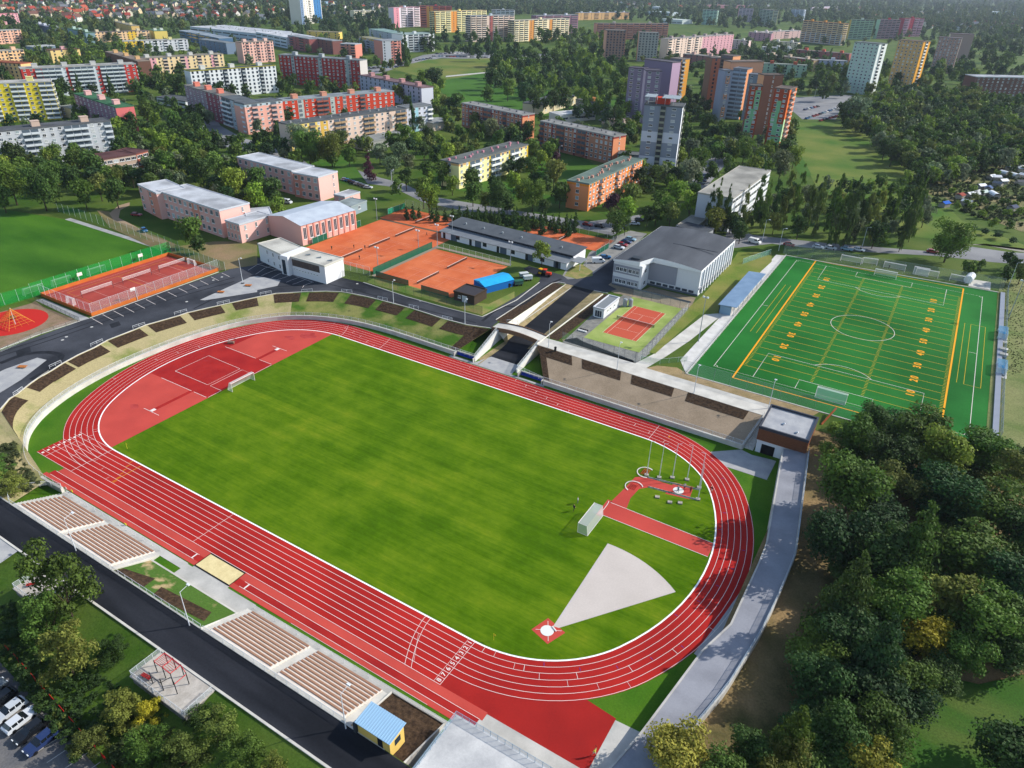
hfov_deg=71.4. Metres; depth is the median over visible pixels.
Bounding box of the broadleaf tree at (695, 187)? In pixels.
[689,181,700,194]
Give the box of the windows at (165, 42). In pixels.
[124,40,186,50]
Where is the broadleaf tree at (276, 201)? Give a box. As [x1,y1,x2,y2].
[270,195,287,212]
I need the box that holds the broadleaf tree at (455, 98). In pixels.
[448,92,464,107]
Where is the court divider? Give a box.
[381,219,440,232]
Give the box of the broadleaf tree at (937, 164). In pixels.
[926,161,942,181]
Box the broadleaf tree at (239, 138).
[231,132,245,148]
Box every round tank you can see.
[623,298,627,306]
[628,298,632,306]
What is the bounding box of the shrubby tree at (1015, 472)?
[975,447,1023,491]
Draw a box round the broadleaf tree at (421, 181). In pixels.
[413,176,433,208]
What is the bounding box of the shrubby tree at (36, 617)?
[15,589,77,653]
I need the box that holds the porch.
[570,257,586,270]
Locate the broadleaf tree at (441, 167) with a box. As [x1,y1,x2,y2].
[432,161,449,186]
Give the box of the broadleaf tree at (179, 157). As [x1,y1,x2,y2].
[169,151,184,169]
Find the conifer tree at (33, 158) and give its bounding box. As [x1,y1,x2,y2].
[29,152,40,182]
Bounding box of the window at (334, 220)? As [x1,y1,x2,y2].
[333,218,337,230]
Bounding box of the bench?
[141,672,150,680]
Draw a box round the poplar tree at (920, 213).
[906,177,929,241]
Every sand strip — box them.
[563,338,632,361]
[648,366,818,414]
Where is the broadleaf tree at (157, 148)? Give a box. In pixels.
[150,145,166,154]
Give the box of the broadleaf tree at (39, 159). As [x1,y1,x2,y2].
[29,154,47,171]
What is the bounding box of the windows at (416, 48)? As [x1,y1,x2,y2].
[405,34,428,51]
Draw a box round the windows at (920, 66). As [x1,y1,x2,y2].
[915,64,921,82]
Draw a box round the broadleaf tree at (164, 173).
[155,168,174,178]
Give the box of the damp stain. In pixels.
[130,332,316,408]
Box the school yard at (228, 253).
[97,210,256,270]
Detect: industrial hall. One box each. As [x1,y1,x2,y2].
[648,11,677,15]
[661,18,692,23]
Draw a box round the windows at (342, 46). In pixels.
[340,44,354,57]
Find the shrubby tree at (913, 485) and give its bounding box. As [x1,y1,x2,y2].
[876,458,936,518]
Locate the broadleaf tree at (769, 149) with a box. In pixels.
[762,142,774,162]
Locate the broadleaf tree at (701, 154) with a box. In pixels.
[689,145,712,169]
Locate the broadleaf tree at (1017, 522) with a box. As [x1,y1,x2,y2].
[990,499,1023,549]
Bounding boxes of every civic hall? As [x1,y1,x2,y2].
[522,94,576,113]
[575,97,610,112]
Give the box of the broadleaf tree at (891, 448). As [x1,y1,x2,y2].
[862,430,924,472]
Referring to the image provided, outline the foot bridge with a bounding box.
[491,322,546,343]
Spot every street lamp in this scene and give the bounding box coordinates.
[64,511,76,550]
[180,583,189,625]
[340,682,350,728]
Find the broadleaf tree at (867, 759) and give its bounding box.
[841,734,901,767]
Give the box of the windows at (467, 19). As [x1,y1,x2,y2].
[465,16,469,40]
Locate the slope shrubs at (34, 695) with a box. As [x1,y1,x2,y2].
[0,591,133,763]
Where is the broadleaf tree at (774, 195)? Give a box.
[765,193,776,210]
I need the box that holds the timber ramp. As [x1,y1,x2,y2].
[820,407,836,424]
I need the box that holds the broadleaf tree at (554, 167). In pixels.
[543,157,566,184]
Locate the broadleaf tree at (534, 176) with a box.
[528,172,541,182]
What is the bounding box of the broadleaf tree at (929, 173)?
[915,167,935,185]
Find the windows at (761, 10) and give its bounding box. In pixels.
[758,9,772,24]
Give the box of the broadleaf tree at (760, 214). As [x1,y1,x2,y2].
[754,205,772,227]
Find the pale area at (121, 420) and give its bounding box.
[99,330,331,446]
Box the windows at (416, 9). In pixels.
[397,7,419,26]
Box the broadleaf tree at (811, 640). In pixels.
[781,615,853,668]
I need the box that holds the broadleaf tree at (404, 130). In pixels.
[397,124,412,137]
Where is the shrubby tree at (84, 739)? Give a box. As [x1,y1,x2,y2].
[66,723,113,760]
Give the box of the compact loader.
[537,268,543,275]
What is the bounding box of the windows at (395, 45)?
[384,41,399,59]
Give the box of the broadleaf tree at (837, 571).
[825,549,871,580]
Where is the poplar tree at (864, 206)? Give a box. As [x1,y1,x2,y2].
[852,184,869,243]
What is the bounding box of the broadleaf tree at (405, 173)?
[398,166,412,190]
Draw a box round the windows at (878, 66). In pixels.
[872,64,879,92]
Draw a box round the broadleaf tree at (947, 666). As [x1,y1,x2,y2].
[912,646,964,700]
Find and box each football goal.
[228,372,254,391]
[577,502,602,535]
[815,386,847,404]
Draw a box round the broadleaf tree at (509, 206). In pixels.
[503,196,513,210]
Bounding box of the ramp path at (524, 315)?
[498,284,565,338]
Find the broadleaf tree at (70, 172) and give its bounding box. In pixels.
[54,164,80,194]
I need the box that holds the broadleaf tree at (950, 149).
[942,144,957,156]
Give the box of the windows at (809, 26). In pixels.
[800,21,842,44]
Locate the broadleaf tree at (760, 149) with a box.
[752,146,768,161]
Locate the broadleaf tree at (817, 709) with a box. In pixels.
[798,697,831,719]
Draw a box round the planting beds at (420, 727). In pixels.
[379,693,441,761]
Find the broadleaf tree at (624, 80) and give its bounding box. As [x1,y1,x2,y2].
[620,77,627,92]
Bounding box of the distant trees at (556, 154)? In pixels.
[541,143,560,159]
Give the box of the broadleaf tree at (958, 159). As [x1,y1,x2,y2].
[946,155,967,177]
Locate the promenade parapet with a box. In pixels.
[656,451,808,767]
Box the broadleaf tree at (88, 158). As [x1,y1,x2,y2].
[76,148,104,170]
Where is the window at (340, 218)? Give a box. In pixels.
[339,217,342,228]
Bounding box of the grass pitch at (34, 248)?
[0,209,149,307]
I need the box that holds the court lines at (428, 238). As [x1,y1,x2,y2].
[333,214,594,289]
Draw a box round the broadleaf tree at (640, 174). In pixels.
[631,165,647,184]
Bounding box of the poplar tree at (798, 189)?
[791,163,806,215]
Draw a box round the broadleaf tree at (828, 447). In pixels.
[818,440,838,458]
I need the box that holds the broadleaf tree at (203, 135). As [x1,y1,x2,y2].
[195,130,210,142]
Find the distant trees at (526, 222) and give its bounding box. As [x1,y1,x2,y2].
[0,2,1023,752]
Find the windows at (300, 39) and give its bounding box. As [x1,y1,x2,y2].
[288,36,306,50]
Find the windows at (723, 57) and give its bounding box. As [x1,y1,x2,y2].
[720,56,731,67]
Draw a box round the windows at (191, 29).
[191,29,255,39]
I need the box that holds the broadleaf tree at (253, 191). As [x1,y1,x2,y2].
[243,179,267,207]
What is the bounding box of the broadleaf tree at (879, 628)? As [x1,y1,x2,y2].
[858,616,906,645]
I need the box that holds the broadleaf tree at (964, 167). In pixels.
[955,162,970,183]
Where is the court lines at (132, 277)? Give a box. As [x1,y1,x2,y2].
[59,258,196,310]
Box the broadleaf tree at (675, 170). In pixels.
[667,167,681,181]
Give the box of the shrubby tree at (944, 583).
[907,572,984,630]
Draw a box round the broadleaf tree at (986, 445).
[959,423,1021,473]
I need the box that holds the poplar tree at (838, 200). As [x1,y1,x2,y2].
[823,172,845,244]
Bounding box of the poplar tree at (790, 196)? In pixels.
[779,161,797,224]
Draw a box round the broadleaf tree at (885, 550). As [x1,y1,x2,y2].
[848,520,925,585]
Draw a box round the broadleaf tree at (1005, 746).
[967,714,1023,767]
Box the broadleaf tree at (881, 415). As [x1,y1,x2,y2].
[856,399,894,432]
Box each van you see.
[281,198,292,203]
[591,257,604,263]
[748,237,760,244]
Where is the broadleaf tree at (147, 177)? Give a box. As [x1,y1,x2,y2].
[139,171,159,182]
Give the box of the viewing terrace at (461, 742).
[415,714,545,767]
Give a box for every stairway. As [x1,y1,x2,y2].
[13,494,61,505]
[57,521,107,535]
[109,552,158,568]
[204,608,251,631]
[268,647,316,675]
[343,691,387,725]
[744,422,760,450]
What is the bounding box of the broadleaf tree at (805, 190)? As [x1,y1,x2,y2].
[801,184,817,207]
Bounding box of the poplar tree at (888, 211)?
[881,188,895,225]
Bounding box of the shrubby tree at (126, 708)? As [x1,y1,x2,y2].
[97,686,146,736]
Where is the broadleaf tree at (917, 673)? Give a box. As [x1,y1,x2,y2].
[891,655,949,714]
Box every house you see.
[0,4,7,9]
[27,10,38,17]
[60,104,79,117]
[61,12,71,16]
[64,16,75,20]
[72,9,81,14]
[72,13,82,21]
[89,10,96,16]
[93,14,103,18]
[104,11,112,17]
[112,12,121,17]
[121,12,130,18]
[132,7,141,12]
[155,11,163,16]
[233,10,239,17]
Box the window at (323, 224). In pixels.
[321,222,325,233]
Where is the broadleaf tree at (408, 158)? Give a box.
[401,153,414,167]
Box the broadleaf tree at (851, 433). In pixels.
[828,411,881,455]
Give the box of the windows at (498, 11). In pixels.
[492,10,513,14]
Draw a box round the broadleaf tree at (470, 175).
[461,166,481,185]
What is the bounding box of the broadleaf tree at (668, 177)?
[663,173,677,191]
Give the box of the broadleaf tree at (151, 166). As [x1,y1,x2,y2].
[143,159,162,174]
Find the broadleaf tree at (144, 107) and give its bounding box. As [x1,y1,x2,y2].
[136,101,153,120]
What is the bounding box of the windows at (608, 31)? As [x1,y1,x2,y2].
[606,31,624,58]
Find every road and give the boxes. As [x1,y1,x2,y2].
[0,257,497,407]
[0,498,410,767]
[204,119,278,156]
[299,159,639,235]
[483,260,615,317]
[490,286,592,364]
[689,152,724,188]
[725,230,1023,262]
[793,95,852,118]
[970,244,1023,251]
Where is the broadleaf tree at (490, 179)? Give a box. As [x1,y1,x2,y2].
[487,175,500,192]
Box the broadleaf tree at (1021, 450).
[1010,443,1023,465]
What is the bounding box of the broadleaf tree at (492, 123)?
[483,117,498,138]
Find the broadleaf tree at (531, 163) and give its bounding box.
[525,155,538,173]
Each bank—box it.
[0,410,45,502]
[1,293,291,444]
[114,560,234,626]
[290,291,490,349]
[538,345,762,443]
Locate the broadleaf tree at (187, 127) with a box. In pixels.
[179,122,194,137]
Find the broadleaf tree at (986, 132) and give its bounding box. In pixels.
[975,126,990,135]
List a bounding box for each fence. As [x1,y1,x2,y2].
[0,286,32,305]
[1,643,114,767]
[8,499,110,568]
[23,312,455,487]
[29,241,171,296]
[40,260,217,312]
[56,204,177,247]
[64,489,160,549]
[110,565,200,625]
[174,244,225,270]
[202,625,345,720]
[253,604,449,722]
[312,233,328,243]
[342,270,470,303]
[373,242,431,274]
[376,271,408,285]
[388,203,404,213]
[413,711,552,767]
[421,285,448,297]
[545,377,743,441]
[562,289,688,358]
[596,243,608,254]
[657,448,809,764]
[682,360,968,438]
[692,256,784,365]
[783,243,1006,289]
[1000,286,1008,433]
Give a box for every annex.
[339,197,366,213]
[676,222,713,232]
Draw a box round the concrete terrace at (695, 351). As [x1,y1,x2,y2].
[680,255,783,371]
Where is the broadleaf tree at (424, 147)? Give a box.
[417,140,430,160]
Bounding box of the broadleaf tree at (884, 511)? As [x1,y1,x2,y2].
[846,489,912,535]
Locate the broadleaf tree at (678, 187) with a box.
[666,179,688,200]
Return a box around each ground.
[0,0,1023,767]
[0,301,77,347]
[907,164,1023,231]
[987,279,1023,447]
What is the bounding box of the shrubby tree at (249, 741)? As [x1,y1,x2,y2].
[216,728,268,767]
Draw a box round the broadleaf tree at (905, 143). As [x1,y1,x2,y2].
[900,139,915,165]
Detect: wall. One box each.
[24,315,454,492]
[111,558,237,627]
[352,691,445,767]
[475,297,559,361]
[516,345,538,372]
[536,294,602,344]
[543,380,764,449]
[609,448,783,767]
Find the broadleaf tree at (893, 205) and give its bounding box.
[881,198,906,219]
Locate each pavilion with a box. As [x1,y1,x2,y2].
[156,94,187,108]
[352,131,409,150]
[427,117,444,130]
[755,404,818,458]
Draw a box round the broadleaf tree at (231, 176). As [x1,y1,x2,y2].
[219,166,246,197]
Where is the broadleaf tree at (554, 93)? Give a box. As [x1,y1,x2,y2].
[546,89,559,110]
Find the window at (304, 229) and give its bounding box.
[303,227,306,239]
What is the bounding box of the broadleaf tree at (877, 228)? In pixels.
[866,220,890,248]
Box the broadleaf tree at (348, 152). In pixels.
[342,147,356,165]
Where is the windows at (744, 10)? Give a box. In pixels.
[739,8,752,21]
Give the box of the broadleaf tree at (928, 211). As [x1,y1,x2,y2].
[921,204,937,227]
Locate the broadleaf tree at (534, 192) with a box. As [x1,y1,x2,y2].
[518,177,547,211]
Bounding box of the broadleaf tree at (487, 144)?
[483,142,494,147]
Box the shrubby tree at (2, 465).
[0,452,17,477]
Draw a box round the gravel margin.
[563,295,687,362]
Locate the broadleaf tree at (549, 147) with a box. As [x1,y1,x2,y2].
[539,141,557,161]
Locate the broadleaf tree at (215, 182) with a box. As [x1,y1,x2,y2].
[209,180,225,191]
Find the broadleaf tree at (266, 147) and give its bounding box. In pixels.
[257,142,275,154]
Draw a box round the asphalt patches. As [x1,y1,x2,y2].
[0,277,561,379]
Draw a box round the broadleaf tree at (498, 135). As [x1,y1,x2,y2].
[490,128,505,143]
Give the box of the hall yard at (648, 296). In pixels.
[609,282,694,307]
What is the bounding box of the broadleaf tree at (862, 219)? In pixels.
[841,216,868,241]
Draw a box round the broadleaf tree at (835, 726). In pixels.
[806,693,873,767]
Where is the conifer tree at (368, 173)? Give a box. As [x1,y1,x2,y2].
[362,150,376,180]
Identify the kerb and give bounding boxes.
[0,291,491,409]
[0,496,384,749]
[0,536,330,767]
[1,321,78,348]
[90,272,217,317]
[363,282,539,316]
[496,282,562,319]
[517,289,568,324]
[685,255,997,430]
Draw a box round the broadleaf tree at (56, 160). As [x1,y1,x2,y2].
[48,157,65,167]
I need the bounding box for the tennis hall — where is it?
[439,217,586,269]
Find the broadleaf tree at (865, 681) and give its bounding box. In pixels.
[842,662,920,725]
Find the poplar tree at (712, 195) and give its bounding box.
[705,184,715,226]
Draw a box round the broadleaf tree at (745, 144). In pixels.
[735,135,756,163]
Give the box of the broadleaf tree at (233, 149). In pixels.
[227,142,241,159]
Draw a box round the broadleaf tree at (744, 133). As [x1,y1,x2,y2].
[736,131,751,141]
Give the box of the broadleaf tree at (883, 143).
[877,138,892,159]
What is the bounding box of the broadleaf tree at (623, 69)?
[617,63,628,78]
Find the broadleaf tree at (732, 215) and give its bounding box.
[723,211,740,233]
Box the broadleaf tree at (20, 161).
[10,156,34,168]
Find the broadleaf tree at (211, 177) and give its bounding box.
[203,174,222,183]
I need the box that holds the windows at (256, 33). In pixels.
[256,33,286,46]
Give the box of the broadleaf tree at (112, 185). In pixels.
[99,177,125,208]
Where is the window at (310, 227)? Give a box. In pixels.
[309,225,313,237]
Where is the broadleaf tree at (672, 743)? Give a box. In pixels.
[643,713,710,767]
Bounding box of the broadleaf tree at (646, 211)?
[639,205,656,226]
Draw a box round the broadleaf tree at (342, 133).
[334,129,348,145]
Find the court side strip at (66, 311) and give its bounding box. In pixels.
[36,299,88,320]
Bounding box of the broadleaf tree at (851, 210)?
[846,202,860,215]
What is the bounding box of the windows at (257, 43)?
[243,41,273,61]
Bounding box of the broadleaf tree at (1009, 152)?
[996,146,1019,169]
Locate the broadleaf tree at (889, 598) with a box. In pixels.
[866,562,938,631]
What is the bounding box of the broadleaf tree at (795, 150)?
[787,145,805,167]
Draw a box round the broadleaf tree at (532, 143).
[527,138,539,154]
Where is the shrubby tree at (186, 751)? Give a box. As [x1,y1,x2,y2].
[160,729,215,767]
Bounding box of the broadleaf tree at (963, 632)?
[947,627,980,657]
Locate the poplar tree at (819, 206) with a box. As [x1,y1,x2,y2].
[810,176,827,235]
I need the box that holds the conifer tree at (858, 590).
[796,549,877,647]
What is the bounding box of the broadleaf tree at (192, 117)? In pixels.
[184,110,203,130]
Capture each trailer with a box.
[514,279,523,285]
[519,271,528,278]
[523,274,532,280]
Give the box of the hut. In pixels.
[593,294,619,317]
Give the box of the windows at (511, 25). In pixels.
[508,20,513,39]
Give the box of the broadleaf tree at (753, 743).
[724,722,776,767]
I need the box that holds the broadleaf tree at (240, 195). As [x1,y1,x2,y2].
[235,189,253,207]
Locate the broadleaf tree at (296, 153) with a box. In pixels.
[288,147,302,162]
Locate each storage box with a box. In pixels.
[1000,346,1007,352]
[1000,352,1007,357]
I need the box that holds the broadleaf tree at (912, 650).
[893,617,929,659]
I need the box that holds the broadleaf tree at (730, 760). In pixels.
[700,738,747,767]
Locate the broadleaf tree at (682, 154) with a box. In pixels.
[678,146,687,166]
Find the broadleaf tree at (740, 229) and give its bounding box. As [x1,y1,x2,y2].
[732,220,748,243]
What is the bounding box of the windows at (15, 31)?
[0,30,22,43]
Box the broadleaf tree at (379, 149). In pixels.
[371,142,386,164]
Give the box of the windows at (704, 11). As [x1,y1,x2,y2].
[702,10,716,24]
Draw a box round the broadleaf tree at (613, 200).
[602,192,620,210]
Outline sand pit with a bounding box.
[194,553,244,585]
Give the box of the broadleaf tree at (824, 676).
[784,650,861,713]
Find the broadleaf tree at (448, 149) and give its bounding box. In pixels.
[439,142,454,157]
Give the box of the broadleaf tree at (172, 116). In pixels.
[163,109,180,124]
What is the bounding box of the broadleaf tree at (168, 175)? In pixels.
[158,168,174,180]
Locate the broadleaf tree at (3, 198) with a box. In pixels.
[0,186,13,212]
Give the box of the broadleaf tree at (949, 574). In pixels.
[922,570,968,599]
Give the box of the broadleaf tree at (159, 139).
[152,131,171,149]
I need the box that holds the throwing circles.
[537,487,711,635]
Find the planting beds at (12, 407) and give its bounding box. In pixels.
[2,292,488,434]
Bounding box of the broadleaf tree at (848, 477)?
[814,447,896,515]
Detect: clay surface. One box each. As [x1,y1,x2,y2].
[306,220,448,271]
[376,249,507,296]
[380,208,451,231]
[524,226,613,250]
[604,306,664,340]
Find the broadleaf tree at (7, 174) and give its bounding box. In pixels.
[0,159,27,204]
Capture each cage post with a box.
[644,441,654,476]
[657,443,668,478]
[670,446,677,478]
[685,444,692,480]
[696,463,704,500]
[697,452,705,488]
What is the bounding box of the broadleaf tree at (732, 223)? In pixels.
[727,216,744,238]
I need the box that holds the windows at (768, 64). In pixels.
[762,64,804,75]
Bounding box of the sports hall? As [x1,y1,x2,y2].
[612,226,734,302]
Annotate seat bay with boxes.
[453,350,474,361]
[517,370,542,383]
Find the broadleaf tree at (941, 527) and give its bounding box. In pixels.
[925,519,956,558]
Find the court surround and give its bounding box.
[584,297,680,351]
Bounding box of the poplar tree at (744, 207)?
[740,185,749,223]
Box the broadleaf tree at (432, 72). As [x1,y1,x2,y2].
[424,67,442,83]
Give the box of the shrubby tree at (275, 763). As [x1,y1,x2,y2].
[260,749,287,767]
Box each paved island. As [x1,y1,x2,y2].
[0,358,45,391]
[0,539,16,562]
[201,276,280,299]
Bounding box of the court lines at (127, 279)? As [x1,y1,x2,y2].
[69,266,192,305]
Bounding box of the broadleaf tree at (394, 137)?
[387,132,401,147]
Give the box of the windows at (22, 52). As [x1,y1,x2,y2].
[0,50,23,60]
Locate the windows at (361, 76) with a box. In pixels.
[361,76,419,101]
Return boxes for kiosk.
[354,701,405,754]
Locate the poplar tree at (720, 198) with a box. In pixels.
[714,177,723,209]
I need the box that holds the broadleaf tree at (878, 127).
[869,122,887,136]
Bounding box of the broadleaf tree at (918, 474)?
[895,463,929,493]
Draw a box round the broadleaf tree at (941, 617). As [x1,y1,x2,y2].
[927,609,954,643]
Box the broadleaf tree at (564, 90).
[557,85,571,108]
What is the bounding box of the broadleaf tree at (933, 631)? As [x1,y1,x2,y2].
[901,613,955,660]
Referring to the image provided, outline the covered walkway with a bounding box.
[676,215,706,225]
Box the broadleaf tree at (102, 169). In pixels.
[98,165,118,180]
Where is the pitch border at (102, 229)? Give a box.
[65,218,150,246]
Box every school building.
[95,149,138,176]
[115,147,147,170]
[137,179,184,218]
[157,184,249,237]
[224,211,270,242]
[236,152,314,194]
[245,207,271,215]
[292,166,338,200]
[333,189,359,200]
[695,165,770,231]
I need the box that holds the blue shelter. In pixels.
[474,272,513,292]
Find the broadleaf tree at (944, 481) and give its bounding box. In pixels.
[906,457,992,527]
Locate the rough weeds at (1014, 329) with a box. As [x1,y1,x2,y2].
[1001,280,1023,376]
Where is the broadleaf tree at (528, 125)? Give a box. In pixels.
[522,120,535,138]
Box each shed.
[453,283,486,304]
[938,200,950,207]
[954,192,965,198]
[961,198,973,204]
[965,191,973,197]
[975,183,986,189]
[981,189,988,195]
[984,185,992,189]
[986,174,995,180]
[987,190,1000,198]
[991,180,1003,186]
[993,175,1001,180]
[997,179,1008,184]
[1001,170,1008,175]
[1007,204,1018,210]
[1009,172,1019,178]
[1014,179,1023,185]
[1015,166,1023,171]
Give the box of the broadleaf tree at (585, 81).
[578,75,595,94]
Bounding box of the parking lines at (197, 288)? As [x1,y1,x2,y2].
[92,263,311,323]
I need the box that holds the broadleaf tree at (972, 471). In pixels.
[958,460,991,484]
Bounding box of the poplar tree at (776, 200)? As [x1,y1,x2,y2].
[771,170,783,223]
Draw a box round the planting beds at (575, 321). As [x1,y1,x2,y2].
[497,283,607,339]
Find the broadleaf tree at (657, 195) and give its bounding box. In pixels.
[651,189,668,204]
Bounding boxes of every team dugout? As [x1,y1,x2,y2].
[998,358,1007,378]
[999,325,1007,342]
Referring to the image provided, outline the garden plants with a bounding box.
[909,163,1023,226]
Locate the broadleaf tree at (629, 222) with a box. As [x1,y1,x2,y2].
[621,215,631,234]
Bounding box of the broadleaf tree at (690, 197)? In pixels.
[680,189,697,216]
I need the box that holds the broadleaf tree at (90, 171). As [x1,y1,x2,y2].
[82,166,99,180]
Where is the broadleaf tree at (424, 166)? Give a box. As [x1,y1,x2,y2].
[418,160,432,174]
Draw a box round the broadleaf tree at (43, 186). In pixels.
[14,163,63,210]
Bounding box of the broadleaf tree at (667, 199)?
[660,195,679,220]
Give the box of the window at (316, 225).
[315,224,319,235]
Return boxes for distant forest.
[0,0,1023,81]
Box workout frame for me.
[149,652,189,693]
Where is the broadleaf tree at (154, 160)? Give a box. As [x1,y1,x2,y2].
[145,156,166,166]
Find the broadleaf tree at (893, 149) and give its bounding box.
[883,141,905,166]
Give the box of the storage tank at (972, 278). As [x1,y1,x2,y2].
[964,272,975,283]
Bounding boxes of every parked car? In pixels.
[0,676,8,689]
[0,685,17,705]
[0,695,28,723]
[0,705,37,735]
[11,715,49,746]
[21,726,59,757]
[130,212,141,216]
[140,227,147,232]
[582,221,592,226]
[594,223,604,227]
[599,254,610,258]
[613,244,624,249]
[616,241,627,246]
[621,239,631,243]
[625,236,635,241]
[630,221,639,224]
[634,217,643,221]
[783,241,794,246]
[812,243,824,248]
[825,244,836,249]
[840,246,852,250]
[853,246,864,251]
[926,248,937,252]
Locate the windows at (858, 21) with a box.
[848,20,873,39]
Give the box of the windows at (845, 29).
[840,24,848,44]
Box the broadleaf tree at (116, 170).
[104,165,124,192]
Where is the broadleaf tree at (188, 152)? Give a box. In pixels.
[178,144,200,167]
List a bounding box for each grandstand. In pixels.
[16,496,103,533]
[62,524,154,566]
[206,611,309,671]
[273,650,382,721]
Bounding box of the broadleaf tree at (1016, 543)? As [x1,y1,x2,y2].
[993,531,1023,562]
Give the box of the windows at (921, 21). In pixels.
[902,19,923,35]
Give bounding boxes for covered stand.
[718,271,764,315]
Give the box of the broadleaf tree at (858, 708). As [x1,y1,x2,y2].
[851,696,905,745]
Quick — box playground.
[130,652,214,721]
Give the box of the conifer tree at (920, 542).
[893,500,946,597]
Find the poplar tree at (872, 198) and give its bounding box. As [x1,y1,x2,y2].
[862,185,876,230]
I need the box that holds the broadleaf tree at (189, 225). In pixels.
[173,215,201,241]
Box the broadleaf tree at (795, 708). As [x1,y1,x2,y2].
[775,697,816,735]
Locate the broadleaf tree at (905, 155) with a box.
[899,150,920,171]
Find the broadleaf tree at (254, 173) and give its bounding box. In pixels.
[242,165,264,182]
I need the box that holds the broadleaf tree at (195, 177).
[189,169,207,185]
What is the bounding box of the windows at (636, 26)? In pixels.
[597,24,667,38]
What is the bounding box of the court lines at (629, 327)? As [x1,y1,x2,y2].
[604,308,665,340]
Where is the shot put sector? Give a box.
[554,544,674,627]
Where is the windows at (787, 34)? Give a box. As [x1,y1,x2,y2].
[769,31,798,37]
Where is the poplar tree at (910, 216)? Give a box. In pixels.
[897,170,924,251]
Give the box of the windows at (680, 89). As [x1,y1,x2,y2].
[677,60,685,99]
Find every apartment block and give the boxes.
[0,13,19,24]
[0,29,22,43]
[0,46,24,60]
[0,60,30,79]
[0,76,62,122]
[0,115,114,164]
[18,60,139,95]
[25,44,55,50]
[36,22,63,31]
[45,46,80,62]
[67,26,95,42]
[73,90,138,131]
[89,28,150,42]
[105,49,152,77]
[112,19,138,30]
[120,37,189,52]
[133,51,224,74]
[148,28,167,38]
[179,30,232,42]
[184,62,278,94]
[184,81,235,123]
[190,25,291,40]
[199,38,235,53]
[220,95,261,132]
[233,97,284,134]
[235,38,275,63]
[256,31,314,48]
[278,51,367,89]
[278,87,394,119]
[278,106,407,150]
[288,35,319,52]
[289,0,321,24]
[306,30,342,39]
[309,37,341,54]
[340,42,362,57]
[350,9,375,19]
[359,36,382,52]
[360,72,432,103]
[369,28,402,38]
[373,39,401,63]
[388,5,419,27]
[392,31,434,51]
[396,102,432,131]
[420,4,451,27]
[429,9,486,32]
[440,141,528,188]
[461,101,534,139]
[465,13,514,41]
[492,8,514,14]
[508,17,569,41]
[531,13,577,33]
[538,119,626,162]
[566,155,642,210]
[575,11,628,19]
[594,21,668,39]
[603,29,625,62]
[617,150,638,157]
[624,66,647,118]
[636,31,658,61]
[639,68,661,122]
[644,58,680,101]
[659,32,733,58]
[670,57,689,101]
[683,52,720,65]
[701,9,718,24]
[701,56,720,108]
[707,5,747,7]
[712,68,733,121]
[719,54,740,67]
[723,60,763,72]
[725,66,752,119]
[732,38,750,48]
[738,8,753,21]
[741,72,757,123]
[741,83,762,139]
[748,30,773,41]
[754,73,783,134]
[757,9,778,25]
[757,29,800,38]
[762,45,792,52]
[762,60,807,77]
[764,85,797,145]
[766,52,819,71]
[774,39,799,48]
[791,9,805,19]
[796,48,851,61]
[799,19,848,45]
[818,57,847,72]
[846,18,874,39]
[847,41,887,94]
[873,18,900,38]
[888,39,930,86]
[898,17,924,36]
[930,36,961,73]
[949,33,974,65]
[962,74,1023,97]
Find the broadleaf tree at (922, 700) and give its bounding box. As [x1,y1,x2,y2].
[895,682,946,730]
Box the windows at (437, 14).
[435,11,486,32]
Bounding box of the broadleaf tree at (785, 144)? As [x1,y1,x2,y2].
[776,138,794,153]
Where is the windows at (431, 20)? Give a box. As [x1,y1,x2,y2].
[429,12,434,32]
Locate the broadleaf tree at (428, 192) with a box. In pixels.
[416,182,440,214]
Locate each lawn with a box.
[300,150,366,183]
[392,58,516,79]
[429,73,624,115]
[431,178,616,213]
[528,140,596,181]
[565,264,592,278]
[650,252,771,353]
[792,158,810,175]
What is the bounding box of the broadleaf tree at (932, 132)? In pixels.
[925,129,941,136]
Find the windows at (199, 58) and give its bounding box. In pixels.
[148,55,222,72]
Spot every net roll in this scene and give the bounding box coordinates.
[648,477,698,489]
[648,486,695,499]
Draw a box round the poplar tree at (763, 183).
[753,166,766,220]
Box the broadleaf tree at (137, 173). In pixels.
[129,167,149,186]
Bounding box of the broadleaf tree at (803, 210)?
[800,203,815,222]
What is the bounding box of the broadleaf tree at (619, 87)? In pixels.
[612,80,625,97]
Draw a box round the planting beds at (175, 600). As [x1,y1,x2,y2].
[115,568,210,620]
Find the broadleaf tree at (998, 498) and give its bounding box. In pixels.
[948,474,1023,536]
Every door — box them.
[282,260,286,274]
[377,738,382,747]
[462,295,466,302]
[594,309,601,317]
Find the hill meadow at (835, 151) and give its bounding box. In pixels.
[796,122,1023,249]
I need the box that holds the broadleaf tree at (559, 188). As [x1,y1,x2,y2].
[550,181,570,208]
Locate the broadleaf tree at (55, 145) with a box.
[46,141,66,161]
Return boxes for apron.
[449,355,544,386]
[562,231,645,278]
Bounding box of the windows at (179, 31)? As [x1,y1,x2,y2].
[179,31,217,41]
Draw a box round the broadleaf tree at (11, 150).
[1,140,28,162]
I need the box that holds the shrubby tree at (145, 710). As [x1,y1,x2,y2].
[131,695,168,726]
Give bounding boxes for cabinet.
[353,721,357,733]
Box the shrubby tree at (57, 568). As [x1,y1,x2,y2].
[13,537,103,624]
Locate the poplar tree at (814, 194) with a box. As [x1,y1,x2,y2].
[803,174,818,232]
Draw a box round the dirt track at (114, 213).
[110,202,166,242]
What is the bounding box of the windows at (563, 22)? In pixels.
[515,19,568,41]

